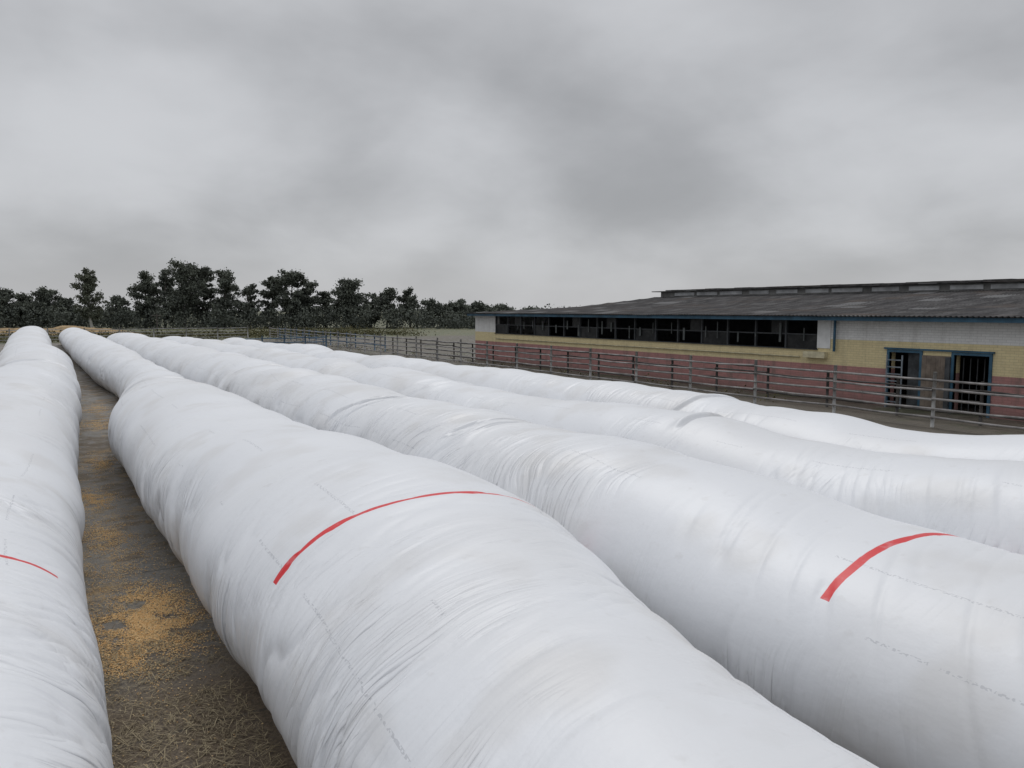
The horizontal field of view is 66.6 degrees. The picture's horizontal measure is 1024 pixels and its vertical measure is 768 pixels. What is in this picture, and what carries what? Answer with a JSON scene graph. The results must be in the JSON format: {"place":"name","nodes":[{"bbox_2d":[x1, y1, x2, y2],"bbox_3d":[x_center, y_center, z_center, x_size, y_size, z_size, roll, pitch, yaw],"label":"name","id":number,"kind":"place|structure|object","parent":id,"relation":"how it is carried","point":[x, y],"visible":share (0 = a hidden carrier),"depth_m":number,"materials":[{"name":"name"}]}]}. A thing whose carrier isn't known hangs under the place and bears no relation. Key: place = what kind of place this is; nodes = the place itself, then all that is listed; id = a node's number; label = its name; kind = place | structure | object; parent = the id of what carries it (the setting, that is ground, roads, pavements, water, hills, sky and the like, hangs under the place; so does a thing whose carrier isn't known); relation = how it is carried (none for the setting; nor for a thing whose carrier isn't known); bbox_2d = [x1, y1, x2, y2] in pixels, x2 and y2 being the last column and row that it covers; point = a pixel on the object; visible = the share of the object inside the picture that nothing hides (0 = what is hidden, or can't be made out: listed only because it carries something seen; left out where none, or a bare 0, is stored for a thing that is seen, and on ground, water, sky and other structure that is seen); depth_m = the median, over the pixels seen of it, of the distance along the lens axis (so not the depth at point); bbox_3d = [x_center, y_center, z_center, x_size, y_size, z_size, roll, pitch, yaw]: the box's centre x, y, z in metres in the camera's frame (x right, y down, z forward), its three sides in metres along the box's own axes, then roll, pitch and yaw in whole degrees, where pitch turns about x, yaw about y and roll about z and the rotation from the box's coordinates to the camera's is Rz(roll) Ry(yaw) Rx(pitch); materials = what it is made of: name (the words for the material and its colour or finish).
{"place":"outdoors","nodes":[
{"label":"outdoors","id":0,"kind":"place"},
{"bbox_2d":[0,311,1023,767],"bbox_3d":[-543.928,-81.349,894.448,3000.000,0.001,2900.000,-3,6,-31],"label":"ground","id":1,"kind":"structure","parent":0,"point":[94,393],"depth_m":10.33,"materials":[{"name":"brown soil"}]},
{"bbox_2d":[0,326,113,767],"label":"grain bag","id":2,"kind":"object","parent":1,"relation":"on","point":[53,711],"visible":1,"depth_m":5.94,"materials":[{"name":"white plastic"}]},
{"bbox_2d":[0,326,141,334],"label":"corn heap","id":3,"kind":"object","parent":1,"relation":"on","point":[58,329],"visible":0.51,"depth_m":109.80,"materials":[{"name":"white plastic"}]},
{"bbox_2d":[69,267,107,327],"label":"tree","id":4,"kind":"object","parent":1,"relation":"on","point":[89,285],"visible":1,"depth_m":136.39,"materials":[{"name":"green plant"}]},
{"bbox_2d":[0,326,247,340],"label":"metal fence","id":5,"kind":"object","parent":1,"relation":"on","point":[119,329],"visible":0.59,"depth_m":87.89,"materials":[{"name":"grey metal"}]},
{"bbox_2d":[151,314,161,334],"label":"wooden post","id":6,"kind":"object","parent":1,"relation":"on","point":[156,315],"visible":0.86,"depth_m":107.65,"materials":[{"name":"grey wood"}]},
{"bbox_2d":[80,403,262,766],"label":"spilled corn","id":7,"kind":"object","parent":1,"relation":"on","point":[148,623],"visible":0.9,"depth_m":8.87,"materials":[{"name":"yellow food"}]},
{"bbox_2d":[78,418,285,767],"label":"straw litter","id":8,"kind":"object","parent":1,"relation":"on","point":[176,723],"visible":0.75,"depth_m":6.82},
{"bbox_2d":[239,335,326,346],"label":"metal fence","id":9,"kind":"object","parent":1,"relation":"on","point":[284,338],"visible":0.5,"depth_m":65.99,"materials":[{"name":"grey metal"}]},
{"bbox_2d":[0,257,576,328],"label":"tree line","id":10,"kind":"object","parent":1,"relation":"on","point":[182,302],"visible":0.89,"depth_m":148.53,"materials":[{"name":"green plant"}]},
{"bbox_2d":[279,327,385,351],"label":"metal fence","id":11,"kind":"object","parent":1,"relation":"on","point":[346,333],"visible":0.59,"depth_m":75.47,"materials":[{"name":"grey metal"}]},
{"bbox_2d":[0,323,785,401],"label":"weeds","id":12,"kind":"object","parent":1,"relation":"on","point":[242,333],"visible":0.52,"depth_m":100.58,"materials":[{"name":"green plant"}]},
{"bbox_2d":[59,327,878,767],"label":"grain bag","id":13,"kind":"object","parent":1,"relation":"on","point":[369,603],"visible":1,"depth_m":5.19,"materials":[{"name":"white plastic"}]},
{"bbox_2d":[500,316,547,334],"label":"side walls","id":14,"kind":"structure","parent":1,"relation":"on","point":[513,329],"depth_m":56.81,"materials":[{"name":"paint"}]},
{"bbox_2d":[107,333,1023,767],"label":"grain bag","id":15,"kind":"object","parent":1,"relation":"on","point":[879,641],"visible":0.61,"depth_m":6.29,"materials":[{"name":"white plastic"}]},
{"bbox_2d":[162,336,1023,554],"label":"grain bag","id":16,"kind":"object","parent":1,"relation":"on","point":[980,501],"visible":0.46,"depth_m":9.94,"materials":[{"name":"white plastic"}]},
{"bbox_2d":[222,337,1023,460],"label":"grain bag","id":17,"kind":"object","parent":1,"relation":"on","point":[843,430],"visible":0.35,"depth_m":14.90,"materials":[{"name":"white plastic"}]},
{"bbox_2d":[269,326,1023,429],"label":"metal fence","id":18,"kind":"object","parent":1,"relation":"on","point":[933,399],"visible":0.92,"depth_m":29.36,"materials":[{"name":"grey metal"}]},
{"bbox_2d":[392,338,1023,425],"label":"metal fence","id":19,"kind":"object","parent":1,"relation":"on","point":[897,384],"visible":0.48,"depth_m":30.51,"materials":[{"name":"grey metal"}]},
{"bbox_2d":[475,340,1023,421],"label":"plinth wall","id":20,"kind":"structure","parent":1,"relation":"on","point":[1008,401],"depth_m":34.06,"materials":[{"name":"red brick"}]},
{"bbox_2d":[475,331,495,341],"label":"cream wall end","id":21,"kind":"structure","parent":20,"relation":"on","point":[484,336],"depth_m":53.94,"materials":[{"name":"beige paint"}]},
{"bbox_2d":[475,316,499,331],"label":"white wall end","id":22,"kind":"structure","parent":21,"relation":"on","point":[485,323],"depth_m":53.73,"materials":[{"name":"paint"}]},
{"bbox_2d":[495,334,816,363],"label":"cream wall sill","id":23,"kind":"structure","parent":20,"relation":"on","point":[777,351],"depth_m":37.99,"materials":[{"name":"beige paint"}]},
{"bbox_2d":[817,348,1023,377],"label":"cream wall","id":24,"kind":"structure","parent":20,"relation":"on","point":[1007,367],"depth_m":28.69,"materials":[{"name":"beige paint"}]},
{"bbox_2d":[496,338,799,356],"bbox_3d":[5.288,-2.098,42.124,0.060,0.080,24.600,-3,6,-31],"label":"wall pipe","id":25,"kind":"object","parent":24,"relation":"attached to","point":[659,348],"depth_m":38.29,"materials":[{"name":"metal"}]},
{"bbox_2d":[495,316,817,349],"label":"window frames","id":26,"kind":"structure","parent":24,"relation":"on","point":[678,330],"depth_m":38.60,"materials":[{"name":"black metal"}]},
{"bbox_2d":[506,319,804,341],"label":"hanging strips","id":27,"kind":"object","parent":26,"relation":"attached to","point":[780,326],"visible":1,"depth_m":40.03,"materials":[{"name":"plastic"}]},
{"bbox_2d":[497,317,816,348],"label":"window panes","id":28,"kind":"object","parent":26,"relation":"in","point":[797,341],"visible":0.93,"depth_m":36.37,"materials":[{"name":"black glass"}]},
{"bbox_2d":[803,351,827,357],"bbox_3d":[12.023,-1.166,30.925,0.218,0.240,1.000,-3,6,-31],"label":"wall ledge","id":29,"kind":"object","parent":24,"relation":"attached to","point":[813,354],"depth_m":30.82,"materials":[{"name":"beige concrete"}]},
{"bbox_2d":[831,321,1023,345],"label":"white wall","id":30,"kind":"structure","parent":24,"relation":"on","point":[1005,334],"depth_m":26.89,"materials":[{"name":"paint"}]},
{"bbox_2d":[817,320,830,348],"bbox_3d":[12.259,-1.953,30.642,0.028,1.100,0.600,-3,6,-31],"label":"white patch","id":31,"kind":"object","parent":30,"relation":"attached to","point":[824,334],"visible":0.86,"depth_m":30.62,"materials":[{"name":"white paint"}]},
{"bbox_3d":[11.359,-2.649,31.673,0.440,0.030,55.200,-3,6,-31],"label":"soffit","id":32,"kind":"object","parent":30,"relation":"on","visible":0},
{"bbox_2d":[833,321,835,351],"bbox_3d":[12.455,-1.864,30.124,0.092,1.220,0.092,4,7,36],"label":"downpipe","id":33,"kind":"object","parent":32,"relation":"attached to","point":[834,335],"visible":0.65,"depth_m":30.10,"materials":[{"name":"metal"}]},
{"bbox_2d":[550,315,988,395],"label":"partition","id":34,"kind":"object","parent":1,"relation":"on","point":[794,326],"depth_m":42.38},
{"bbox_2d":[884,355,902,408],"bbox_3d":[13.675,-0.091,27.957,0.040,1.900,0.620,-3,6,-31],"label":"ladder","id":35,"kind":"object","parent":1,"relation":"on","point":[886,380],"visible":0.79,"depth_m":27.91,"materials":[{"name":"metal"}]},
{"bbox_2d":[886,349,992,417],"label":"door frames","id":36,"kind":"structure","parent":1,"relation":"on","point":[953,366],"depth_m":26.40,"materials":[{"name":"metal"}]},
{"bbox_2d":[906,353,985,411],"bbox_3d":[14.828,-0.027,26.663,0.310,1.956,2.850,-3,6,-31],"label":"door leaf","id":37,"kind":"object","parent":1,"relation":"on","point":[913,364],"visible":0.62,"depth_m":27.54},
{"bbox_2d":[920,355,950,407],"bbox_3d":[14.588,-0.081,26.901,0.030,1.780,0.995,-3,6,-31],"label":"sliding door panel","id":38,"kind":"structure","parent":37,"relation":"attached to","point":[930,365],"depth_m":26.96,"materials":[{"name":"grey metal"}]},
{"bbox_2d":[0,0,1023,310],"label":"sky","id":39,"kind":"structure","parent":0,"point":[519,154],"materials":[{"name":"grey"}]},
{"bbox_2d":[823,339,1023,357],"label":"cream wall band","id":40,"kind":"object","parent":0,"point":[998,350],"visible":0.6,"depth_m":27.02,"materials":[{"name":"beige paint"}]},
{"bbox_2d":[884,347,994,353],"bbox_3d":[14.585,-1.158,26.818,0.075,0.060,3.850,-3,6,-31],"label":"door rail","id":41,"kind":"object","parent":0,"point":[940,350],"depth_m":26.61,"materials":[{"name":"metal"}]},
{"bbox_2d":[893,389,986,413],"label":"floor","id":42,"kind":"structure","parent":0,"point":[964,405],"depth_m":29.54,"materials":[{"name":"concrete"}]},
{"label":"gables","id":43,"kind":"object","parent":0,"visible":0},
{"bbox_2d":[465,289,1023,317],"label":"roof front","id":44,"kind":"structure","parent":43,"relation":"on","point":[983,304],"depth_m":40.44,"materials":[{"name":"grey metal"}]},
{"bbox_2d":[467,314,1023,322],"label":"fascia","id":45,"kind":"structure","parent":44,"relation":"attached to","point":[981,320],"depth_m":31.05,"materials":[{"name":"blue metal"}]},
{"bbox_2d":[661,282,1023,296],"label":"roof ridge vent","id":46,"kind":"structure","parent":43,"relation":"on","point":[905,288],"depth_m":47.79,"materials":[{"name":"grey metal"}]},
{"bbox_2d":[652,279,1023,291],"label":"ridge cap","id":47,"kind":"object","parent":46,"relation":"on","point":[906,283],"visible":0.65,"depth_m":48.56,"materials":[{"name":"grey metal"}]},
{"bbox_2d":[675,283,1023,295],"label":"ridge vent glazing","id":48,"kind":"structure","parent":46,"relation":"in","point":[959,287],"depth_m":47.98,"materials":[{"name":"grey glass"}]}
]}

